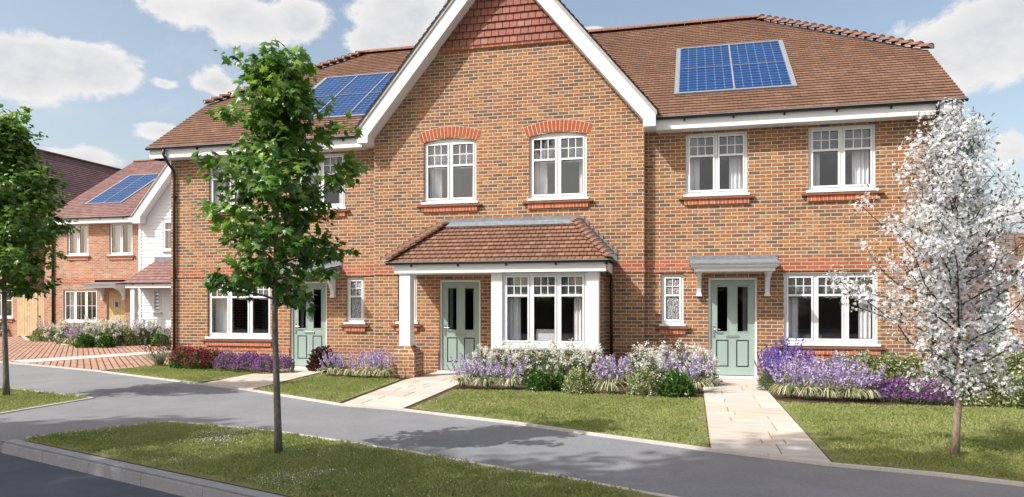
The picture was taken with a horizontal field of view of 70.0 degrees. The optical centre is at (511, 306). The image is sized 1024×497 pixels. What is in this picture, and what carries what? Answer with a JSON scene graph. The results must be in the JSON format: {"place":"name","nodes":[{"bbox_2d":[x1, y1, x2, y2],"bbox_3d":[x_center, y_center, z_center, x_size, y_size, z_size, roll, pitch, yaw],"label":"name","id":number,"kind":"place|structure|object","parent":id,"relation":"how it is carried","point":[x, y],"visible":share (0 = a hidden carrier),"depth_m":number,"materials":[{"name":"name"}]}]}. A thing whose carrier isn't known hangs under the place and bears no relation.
{"place":"outdoors","nodes":[
{"label":"outdoors","id":0,"kind":"place"},
{"bbox_2d":[0,387,87,412],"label":"verge lawn","id":1,"kind":"structure","parent":0,"point":[30,406],"depth_m":11.18,"materials":[{"name":"plant"}]},
{"bbox_2d":[0,104,80,395],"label":"maple tree","id":2,"kind":"object","parent":1,"relation":"on","point":[25,237],"visible":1,"depth_m":11.96,"materials":[{"name":"green plant"}]},
{"bbox_2d":[0,336,169,369],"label":"block paved drive","id":3,"kind":"structure","parent":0,"point":[20,348],"depth_m":22.61,"materials":[{"name":"pink brick"}]},
{"bbox_2d":[17,293,35,335],"bbox_3d":[-23.847,0.327,35.979,1.117,2.220,0.100,0,0,14],"label":"timber fence","id":4,"kind":"object","parent":3,"relation":"on","point":[26,318],"visible":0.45,"depth_m":35.95,"materials":[{"name":"brown wood"}]},
{"bbox_2d":[53,318,77,343],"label":"white flowered shrub","id":5,"kind":"object","parent":3,"relation":"on","point":[60,337],"visible":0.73,"depth_m":28.91,"materials":[{"name":"grey plant"}]},
{"bbox_2d":[74,331,96,347],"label":"green shrub","id":6,"kind":"object","parent":3,"relation":"on","point":[84,339],"visible":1,"depth_m":26.34,"materials":[{"name":"green plant"}]},
{"bbox_2d":[10,351,169,362],"bbox_3d":[-12.032,1.464,22.175,1.260,0.001,6.080,0,0,25],"label":"concrete strip","id":7,"kind":"object","parent":3,"relation":"on","point":[74,357],"visible":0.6,"depth_m":21.18,"materials":[{"name":"grey concrete"}]},
{"bbox_2d":[96,333,116,347],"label":"green shrub","id":8,"kind":"object","parent":3,"relation":"on","point":[106,340],"visible":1,"depth_m":26.34,"materials":[{"name":"green plant"}]},
{"bbox_2d":[95,315,124,345],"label":"white flowered shrub","id":9,"kind":"object","parent":3,"relation":"on","point":[111,329],"visible":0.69,"depth_m":27.43,"materials":[{"name":"grey plant"}]},
{"bbox_2d":[115,325,138,345],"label":"variegated shrub","id":10,"kind":"object","parent":3,"relation":"on","point":[126,332],"visible":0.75,"depth_m":27.83,"materials":[{"name":"green plant"}]},
{"bbox_2d":[128,319,150,344],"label":"white flowered shrub","id":11,"kind":"object","parent":3,"relation":"on","point":[138,334],"visible":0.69,"depth_m":28.63,"materials":[{"name":"grey plant"}]},
{"bbox_2d":[132,336,179,364],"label":"wispy grass clump","id":12,"kind":"object","parent":3,"relation":"on","point":[159,359],"visible":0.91,"depth_m":18.09,"materials":[{"name":"green plant"}]},
{"bbox_2d":[0,441,182,496],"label":"road","id":13,"kind":"structure","parent":0,"point":[21,477],"depth_m":6.68,"materials":[{"name":"grey asphalt"}]},
{"bbox_2d":[2,439,284,496],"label":"kerb","id":14,"kind":"structure","parent":13,"relation":"on","point":[159,483],"depth_m":6.74,"materials":[{"name":"concrete"}]},
{"bbox_2d":[110,364,264,381],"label":"lawn","id":15,"kind":"structure","parent":0,"point":[182,379],"depth_m":15.48,"materials":[{"name":"plant"}]},
{"bbox_2d":[168,343,195,368],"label":"crimson flower clump","id":16,"kind":"object","parent":15,"relation":"on","point":[177,358],"visible":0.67,"depth_m":17.41,"materials":[{"name":"red plant"}]},
{"bbox_2d":[183,346,214,369],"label":"crimson flower clump","id":17,"kind":"object","parent":15,"relation":"on","point":[192,362],"visible":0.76,"depth_m":17.10,"materials":[{"name":"red plant"}]},
{"bbox_2d":[198,347,227,368],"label":"crimson flower clump","id":18,"kind":"object","parent":15,"relation":"on","point":[212,355],"visible":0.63,"depth_m":17.12,"materials":[{"name":"red plant"}]},
{"bbox_2d":[212,350,241,371],"bbox_3d":[-6.540,1.233,16.856,0.682,0.498,0.695,0,0,41],"label":"purple aster","id":19,"kind":"object","parent":15,"relation":"on","point":[222,360],"visible":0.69,"depth_m":16.72,"materials":[{"name":"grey plant"}]},
{"bbox_2d":[229,351,261,372],"bbox_3d":[-6.066,1.237,16.581,0.731,0.490,0.746,0,0,21],"label":"purple aster","id":20,"kind":"object","parent":15,"relation":"on","point":[244,359],"visible":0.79,"depth_m":16.44,"materials":[{"name":"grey plant"}]},
{"bbox_2d":[256,374,399,402],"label":"lawn","id":21,"kind":"structure","parent":0,"point":[341,400],"depth_m":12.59,"materials":[{"name":"plant"}]},
{"bbox_2d":[318,350,344,375],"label":"lilyturf","id":22,"kind":"object","parent":21,"relation":"on","point":[331,370],"visible":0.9,"depth_m":15.39,"materials":[{"name":"purple plant"}]},
{"bbox_2d":[333,350,363,376],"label":"lilyturf","id":23,"kind":"object","parent":21,"relation":"on","point":[348,371],"visible":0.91,"depth_m":15.17,"materials":[{"name":"purple plant"}]},
{"bbox_2d":[352,350,381,377],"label":"lilyturf","id":24,"kind":"object","parent":21,"relation":"on","point":[364,370],"visible":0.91,"depth_m":15.05,"materials":[{"name":"purple plant"}]},
{"bbox_2d":[367,349,395,377],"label":"lilyturf","id":25,"kind":"object","parent":21,"relation":"on","point":[381,372],"visible":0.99,"depth_m":14.93,"materials":[{"name":"purple plant"}]},
{"bbox_2d":[24,420,662,496],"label":"verge lawn","id":26,"kind":"structure","parent":0,"point":[239,483],"depth_m":6.49,"materials":[{"name":"plant"}]},
{"bbox_2d":[186,37,371,453],"bbox_3d":[-2.319,-0.575,7.327,1.750,4.127,1.557,0,0,14],"label":"maple tree","id":27,"kind":"object","parent":26,"relation":"on","point":[283,104],"visible":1,"depth_m":7.18,"materials":[{"name":"green plant"}]},
{"bbox_2d":[86,421,506,496],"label":"clover flowers","id":28,"kind":"object","parent":26,"relation":"on","point":[290,458],"visible":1,"depth_m":6.83,"materials":[{"name":"white plant"}]},
{"bbox_2d":[0,363,1023,496],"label":"footpath","id":29,"kind":"structure","parent":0,"point":[117,400],"depth_m":8.20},
{"bbox_2d":[26,421,677,496],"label":"edging","id":30,"kind":"object","parent":29,"relation":"on","point":[625,488],"visible":0.3,"depth_m":6.83,"materials":[{"name":"grey concrete"}]},
{"bbox_2d":[0,361,1023,486],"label":"edging","id":31,"kind":"object","parent":29,"relation":"on","point":[928,473],"visible":1,"depth_m":8.00,"materials":[{"name":"grey concrete"}]},
{"bbox_2d":[0,0,1023,233],"label":"sky","id":32,"kind":"structure","parent":0,"point":[104,80],"materials":[{"name":"blue"}]},
{"bbox_2d":[26,330,1005,461],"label":"garden soil","id":33,"kind":"structure","parent":0,"point":[816,399],"depth_m":12.23,"materials":[{"name":"brown soil"}]},
{"bbox_2d":[36,293,44,335],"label":"timber gate","id":34,"kind":"structure","parent":33,"relation":"on","point":[40,309],"depth_m":35.74,"materials":[{"name":"brown wood"}]},
{"bbox_2d":[0,148,120,336],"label":"gabled house","id":35,"kind":"structure","parent":33,"relation":"on","point":[81,176],"depth_m":43.19,"materials":[{"name":"brown tile"}]},
{"bbox_2d":[43,159,170,338],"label":"detached house","id":36,"kind":"structure","parent":33,"relation":"on","point":[119,246],"depth_m":32.44,"materials":[{"name":"orange brick"}]},
{"bbox_2d":[66,224,90,259],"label":"window","id":37,"kind":"structure","parent":36,"relation":"in","point":[77,236],"depth_m":32.88,"materials":[{"name":"white plastic"}]},
{"bbox_2d":[60,290,99,326],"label":"window","id":38,"kind":"structure","parent":36,"relation":"in","point":[73,294],"depth_m":32.88,"materials":[{"name":"white plastic"}]},
{"bbox_2d":[107,291,124,324],"bbox_3d":[-17.478,0.397,32.370,0.951,2.180,0.141,0,0,14],"label":"door","id":39,"kind":"structure","parent":36,"relation":"in","point":[115,304],"depth_m":32.39,"materials":[{"name":"yellow wood"}]},
{"bbox_2d":[105,223,135,259],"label":"window","id":40,"kind":"structure","parent":36,"relation":"in","point":[119,253],"depth_m":32.39,"materials":[{"name":"white plastic"}]},
{"bbox_2d":[249,353,280,373],"bbox_3d":[-5.498,1.252,16.312,0.695,0.458,0.682,0,0,-19],"label":"purple aster","id":41,"kind":"object","parent":33,"relation":"on","point":[261,362],"visible":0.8,"depth_m":16.17,"materials":[{"name":"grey plant"}]},
{"bbox_2d":[268,353,294,372],"bbox_3d":[-5.170,1.263,16.458,0.604,0.436,0.592,0,0,-32],"label":"purple aster","id":42,"kind":"object","parent":33,"relation":"on","point":[284,363],"visible":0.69,"depth_m":16.36,"materials":[{"name":"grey plant"}]},
{"bbox_2d":[305,345,338,371],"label":"burgundy shrub","id":43,"kind":"object","parent":33,"relation":"on","point":[313,363],"visible":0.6,"depth_m":16.68,"materials":[{"name":"brown plant"}]},
{"bbox_2d":[446,357,481,386],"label":"lilyturf","id":44,"kind":"object","parent":33,"relation":"on","point":[462,381],"visible":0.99,"depth_m":13.28,"materials":[{"name":"purple plant"}]},
{"bbox_2d":[467,343,500,381],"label":"white flowered shrub","id":45,"kind":"object","parent":33,"relation":"on","point":[485,359],"visible":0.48,"depth_m":14.36,"materials":[{"name":"grey plant"}]},
{"bbox_2d":[469,357,501,387],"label":"lilyturf","id":46,"kind":"object","parent":33,"relation":"on","point":[485,382],"visible":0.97,"depth_m":13.11,"materials":[{"name":"purple plant"}]},
{"bbox_2d":[484,339,516,384],"bbox_3d":[-0.140,1.058,14.255,0.775,0.867,0.776,0,0,34],"label":"white flowered shrub","id":47,"kind":"object","parent":33,"relation":"on","point":[502,360],"visible":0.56,"depth_m":14.15,"materials":[{"name":"grey plant"}]},
{"bbox_2d":[492,356,528,387],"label":"lilyturf","id":48,"kind":"object","parent":33,"relation":"on","point":[510,381],"visible":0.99,"depth_m":13.10,"materials":[{"name":"purple plant"}]},
{"bbox_2d":[510,339,546,383],"bbox_3d":[0.307,1.048,14.078,0.829,0.885,0.837,0,0,0],"label":"white flowered shrub","id":49,"kind":"object","parent":33,"relation":"on","point":[520,357],"visible":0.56,"depth_m":13.93,"materials":[{"name":"grey plant"}]},
{"bbox_2d":[531,337,571,375],"bbox_3d":[0.724,1.038,13.979,0.798,0.935,0.755,0,0,-31],"label":"white flowered shrub","id":50,"kind":"object","parent":33,"relation":"on","point":[549,358],"visible":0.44,"depth_m":13.87,"materials":[{"name":"grey plant"}]},
{"bbox_2d":[145,0,968,380],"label":"terraced house","id":51,"kind":"structure","parent":33,"relation":"on","point":[561,170],"depth_m":15.76,"materials":[{"name":"brown brick"}]},
{"bbox_2d":[202,160,254,220],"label":"window","id":52,"kind":"structure","parent":51,"relation":"in","point":[212,182],"depth_m":18.14,"materials":[{"name":"white plastic"}]},
{"bbox_2d":[201,279,271,345],"bbox_3d":[-6.658,0.134,17.999,2.040,1.635,0.358,0,0,14],"label":"window","id":53,"kind":"structure","parent":51,"relation":"in","point":[224,303],"depth_m":18.00,"materials":[{"name":"white plastic"}]},
{"bbox_2d":[291,282,326,368],"bbox_3d":[-4.850,0.444,17.478,1.026,2.095,0.260,0,0,14],"label":"door","id":54,"kind":"structure","parent":51,"relation":"in","point":[307,334],"depth_m":17.52,"materials":[{"name":"green paint"}]},
{"bbox_2d":[292,153,349,216],"bbox_3d":[-4.517,-2.883,17.471,1.520,1.500,0.356,0,0,14],"label":"window","id":55,"kind":"structure","parent":51,"relation":"in","point":[326,167],"depth_m":17.38,"materials":[{"name":"white plastic"}]},
{"bbox_2d":[339,277,369,330],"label":"window","id":56,"kind":"structure","parent":51,"relation":"in","point":[355,285],"depth_m":17.21,"materials":[{"name":"white plastic"}]},
{"bbox_2d":[391,276,421,330],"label":"window","id":57,"kind":"structure","parent":51,"relation":"in","point":[415,277],"depth_m":16.64,"materials":[{"name":"white plastic"}]},
{"bbox_2d":[417,139,481,211],"bbox_3d":[-1.370,-2.958,16.490,1.520,1.640,0.358,0,0,14],"label":"window","id":58,"kind":"structure","parent":51,"relation":"in","point":[436,155],"depth_m":16.46,"materials":[{"name":"white plastic"}]},
{"bbox_2d":[437,280,480,372],"bbox_3d":[-1.157,0.444,16.362,1.020,2.095,0.260,0,0,14],"label":"door","id":59,"kind":"structure","parent":51,"relation":"in","point":[460,300],"depth_m":16.41,"materials":[{"name":"green paint"}]},
{"bbox_2d":[500,272,588,348],"bbox_3d":[0.673,0.069,14.864,1.821,1.525,0.278,0,0,14],"label":"window","id":60,"kind":"structure","parent":51,"relation":"in","point":[512,286],"depth_m":14.84,"materials":[{"name":"white plastic"}]},
{"bbox_2d":[522,132,592,208],"bbox_3d":[1.014,-2.958,15.903,1.540,1.640,0.358,0,0,14],"label":"window","id":61,"kind":"structure","parent":51,"relation":"in","point":[539,156],"depth_m":15.87,"materials":[{"name":"white plastic"}]},
{"bbox_2d":[655,274,690,333],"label":"window","id":62,"kind":"structure","parent":51,"relation":"in","point":[672,284],"depth_m":15.47,"materials":[{"name":"white plastic"}]},
{"bbox_2d":[679,131,754,204],"bbox_3d":[4.271,-2.883,15.307,1.520,1.500,0.358,0,0,14],"label":"window","id":63,"kind":"structure","parent":51,"relation":"in","point":[737,147],"depth_m":15.28,"materials":[{"name":"white plastic"}]},
{"bbox_2d":[708,278,758,379],"bbox_3d":[4.568,0.444,15.157,1.026,2.095,0.260,0,0,14],"label":"door","id":64,"kind":"structure","parent":51,"relation":"in","point":[736,350],"depth_m":15.19,"materials":[{"name":"green paint"}]},
{"bbox_2d":[778,272,886,354],"bbox_3d":[6.411,0.134,14.779,2.040,1.635,0.358,0,0,14],"label":"window","id":65,"kind":"structure","parent":51,"relation":"in","point":[867,328],"depth_m":14.77,"materials":[{"name":"white plastic"}]},
{"bbox_2d":[801,124,884,200],"bbox_3d":[6.620,-2.883,14.728,1.530,1.500,0.358,0,0,14],"label":"window","id":66,"kind":"structure","parent":51,"relation":"in","point":[863,136],"depth_m":14.70,"materials":[{"name":"white plastic"}]},
{"bbox_2d":[554,338,594,384],"bbox_3d":[1.146,1.037,13.796,0.813,0.909,0.812,0,0,-21],"label":"white flowered shrub","id":67,"kind":"object","parent":33,"relation":"on","point":[574,360],"visible":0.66,"depth_m":13.66,"materials":[{"name":"grey plant"}]},
{"bbox_2d":[573,344,612,385],"bbox_3d":[1.528,1.089,13.867,0.799,0.801,0.791,0,0,-38],"label":"white flowered shrub","id":68,"kind":"object","parent":33,"relation":"on","point":[590,363],"visible":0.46,"depth_m":13.79,"materials":[{"name":"grey plant"}]},
{"bbox_2d":[591,353,634,392],"bbox_3d":[1.683,1.121,12.326,0.824,0.662,0.864,0,0,-42],"label":"lilyturf","id":69,"kind":"object","parent":33,"relation":"on","point":[608,385],"visible":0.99,"depth_m":12.28,"materials":[{"name":"purple plant"}]},
{"bbox_2d":[605,355,635,383],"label":"lilyturf","id":70,"kind":"object","parent":33,"relation":"on","point":[625,375],"visible":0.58,"depth_m":13.75,"materials":[{"name":"purple plant"}]},
{"bbox_2d":[623,341,657,381],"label":"white flowered shrub","id":71,"kind":"object","parent":33,"relation":"on","point":[636,359],"visible":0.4,"depth_m":14.51,"materials":[{"name":"grey plant"}]},
{"bbox_2d":[625,365,660,396],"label":"variegated shrub","id":72,"kind":"object","parent":33,"relation":"on","point":[643,375],"visible":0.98,"depth_m":12.01,"materials":[{"name":"green plant"}]},
{"bbox_2d":[635,351,667,387],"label":"white flowered shrub","id":73,"kind":"object","parent":33,"relation":"on","point":[658,369],"visible":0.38,"depth_m":13.16,"materials":[{"name":"grey plant"}]},
{"bbox_2d":[657,348,693,376],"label":"lilyturf","id":74,"kind":"object","parent":33,"relation":"on","point":[670,362],"visible":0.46,"depth_m":13.90,"materials":[{"name":"purple plant"}]},
{"bbox_2d":[658,370,695,397],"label":"green shrub","id":75,"kind":"object","parent":33,"relation":"on","point":[682,384],"visible":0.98,"depth_m":11.86,"materials":[{"name":"green plant"}]},
{"bbox_2d":[667,340,704,380],"bbox_3d":[3.396,1.052,14.067,0.837,0.876,0.829,0,0,-5],"label":"white flowered shrub","id":76,"kind":"object","parent":33,"relation":"on","point":[682,355],"visible":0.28,"depth_m":14.03,"materials":[{"name":"grey plant"}]},
{"bbox_2d":[676,351,720,391],"bbox_3d":[3.173,1.106,12.579,0.953,0.690,0.796,0,0,13],"label":"lilyturf","id":77,"kind":"object","parent":33,"relation":"on","point":[698,383],"visible":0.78,"depth_m":12.53,"materials":[{"name":"purple plant"}]},
{"bbox_2d":[682,344,722,386],"bbox_3d":[3.545,1.092,13.707,0.725,0.821,0.687,0,0,42],"label":"white flowered shrub","id":78,"kind":"object","parent":33,"relation":"on","point":[712,374],"visible":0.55,"depth_m":13.56,"materials":[{"name":"grey plant"}]},
{"bbox_2d":[703,378,830,461],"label":"stone path","id":79,"kind":"structure","parent":33,"relation":"on","point":[748,427],"depth_m":9.12,"materials":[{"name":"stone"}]},
{"bbox_2d":[754,350,785,391],"bbox_3d":[4.524,1.115,12.828,0.525,0.734,0.508,0,0,5],"label":"salvia","id":80,"kind":"object","parent":33,"relation":"on","point":[767,379],"visible":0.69,"depth_m":12.80,"materials":[{"name":"purple plant"}]},
{"bbox_2d":[766,359,810,396],"bbox_3d":[4.485,1.142,11.841,0.778,0.623,0.851,0,0,-1],"label":"lilyturf","id":81,"kind":"object","parent":33,"relation":"on","point":[787,390],"visible":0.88,"depth_m":11.82,"materials":[{"name":"purple plant"}]},
{"bbox_2d":[786,359,832,397],"bbox_3d":[4.724,1.143,11.657,0.758,0.623,0.907,0,0,-10],"label":"lilyturf","id":82,"kind":"object","parent":33,"relation":"on","point":[804,390],"visible":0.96,"depth_m":11.59,"materials":[{"name":"purple plant"}]},
{"bbox_2d":[805,362,853,398],"bbox_3d":[4.993,1.162,11.634,0.824,0.587,0.864,0,0,-15],"label":"lilyturf","id":83,"kind":"object","parent":33,"relation":"on","point":[832,390],"visible":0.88,"depth_m":11.50,"materials":[{"name":"purple plant"}]},
{"bbox_2d":[823,350,868,387],"bbox_3d":[5.779,1.101,12.617,0.865,0.699,0.907,0,0,-6],"label":"lilyturf","id":84,"kind":"object","parent":33,"relation":"on","point":[834,358],"visible":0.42,"depth_m":12.63,"materials":[{"name":"purple plant"}]},
{"bbox_2d":[826,363,876,399],"bbox_3d":[5.326,1.164,11.520,0.851,0.583,0.778,0,0,33],"label":"lilyturf","id":85,"kind":"object","parent":33,"relation":"on","point":[848,391],"visible":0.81,"depth_m":11.46,"materials":[{"name":"purple plant"}]},
{"bbox_2d":[847,349,885,385],"bbox_3d":[6.742,1.136,13.972,0.754,0.702,0.766,0,0,25],"label":"variegated shrub","id":86,"kind":"object","parent":33,"relation":"on","point":[869,363],"visible":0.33,"depth_m":13.87,"materials":[{"name":"green plant"}]},
{"bbox_2d":[846,364,887,399],"bbox_3d":[5.520,1.179,11.459,0.644,0.556,0.771,0,0,14],"label":"lilyturf","id":87,"kind":"object","parent":33,"relation":"on","point":[876,379],"visible":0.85,"depth_m":11.39,"materials":[{"name":"purple plant"}]},
{"bbox_2d":[864,375,901,401],"bbox_3d":[5.825,1.283,11.581,0.600,0.397,0.612,0,0,-22],"label":"purple aster","id":88,"kind":"object","parent":33,"relation":"on","point":[882,385],"visible":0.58,"depth_m":11.43,"materials":[{"name":"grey plant"}]},
{"bbox_2d":[869,350,909,382],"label":"variegated shrub","id":89,"kind":"object","parent":33,"relation":"on","point":[892,362],"visible":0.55,"depth_m":13.49,"materials":[{"name":"green plant"}]},
{"bbox_2d":[882,376,922,403],"bbox_3d":[6.081,1.269,11.395,0.613,0.425,0.625,0,0,19],"label":"purple aster","id":90,"kind":"object","parent":33,"relation":"on","point":[900,384],"visible":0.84,"depth_m":11.27,"materials":[{"name":"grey plant"}]},
{"bbox_2d":[890,352,936,381],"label":"variegated shrub","id":91,"kind":"object","parent":33,"relation":"on","point":[912,361],"visible":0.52,"depth_m":13.21,"materials":[{"name":"green plant"}]},
{"bbox_2d":[902,377,944,404],"bbox_3d":[6.330,1.277,11.265,0.612,0.409,0.600,0,0,-20],"label":"purple aster","id":92,"kind":"object","parent":33,"relation":"on","point":[923,397],"visible":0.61,"depth_m":11.12,"materials":[{"name":"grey plant"}]},
{"bbox_2d":[922,380,964,404],"bbox_3d":[6.550,1.276,11.133,0.571,0.412,0.583,0,0,-20],"label":"purple aster","id":93,"kind":"object","parent":33,"relation":"on","point":[946,398],"visible":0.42,"depth_m":11.01,"materials":[{"name":"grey plant"}]},
{"bbox_2d":[937,233,1023,347],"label":"brick garage","id":94,"kind":"structure","parent":33,"relation":"on","point":[1021,249],"depth_m":26.05,"materials":[{"name":"brown brick"}]},
{"bbox_2d":[968,361,1023,408],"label":"variegated shrub","id":95,"kind":"object","parent":33,"relation":"on","point":[991,397],"visible":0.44,"depth_m":10.65,"materials":[{"name":"green plant"}]},
{"bbox_2d":[990,346,1023,393],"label":"variegated shrub","id":96,"kind":"object","parent":33,"relation":"on","point":[1016,360],"visible":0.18,"depth_m":12.02,"materials":[{"name":"green plant"}]},
{"bbox_2d":[994,365,1023,408],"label":"variegated shrub","id":97,"kind":"object","parent":33,"relation":"on","point":[1019,374],"visible":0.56,"depth_m":10.61,"materials":[{"name":"green plant"}]},
{"bbox_2d":[412,389,709,447],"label":"lawn","id":98,"kind":"structure","parent":0,"point":[601,431],"depth_m":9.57,"materials":[{"name":"plant"}]},
{"bbox_2d":[524,368,554,391],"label":"green shrub","id":99,"kind":"object","parent":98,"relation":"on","point":[541,377],"visible":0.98,"depth_m":12.70,"materials":[{"name":"green plant"}]},
{"bbox_2d":[561,365,594,394],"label":"variegated shrub","id":100,"kind":"object","parent":98,"relation":"on","point":[578,373],"visible":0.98,"depth_m":12.32,"materials":[{"name":"green plant"}]},
{"bbox_2d":[777,400,1023,481],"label":"lawn","id":101,"kind":"structure","parent":0,"point":[814,437],"depth_m":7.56,"materials":[{"name":"plant"}]},
{"bbox_2d":[821,96,1023,456],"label":"blossom tree","id":102,"kind":"object","parent":101,"relation":"on","point":[953,160],"visible":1,"depth_m":7.08,"materials":[{"name":"white plant"}]},
{"label":"path joint bed","id":103,"kind":"structure","parent":0,"visible":0},
{"bbox_2d":[205,368,320,388],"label":"stone path","id":104,"kind":"structure","parent":103,"relation":"on","point":[254,381],"depth_m":14.78,"materials":[{"name":"stone"}]},
{"label":"path joint bed","id":105,"kind":"structure","parent":0,"visible":0},
{"bbox_2d":[344,372,467,407],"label":"stone path","id":106,"kind":"structure","parent":105,"relation":"on","point":[406,393],"depth_m":12.67,"materials":[{"name":"stone"}]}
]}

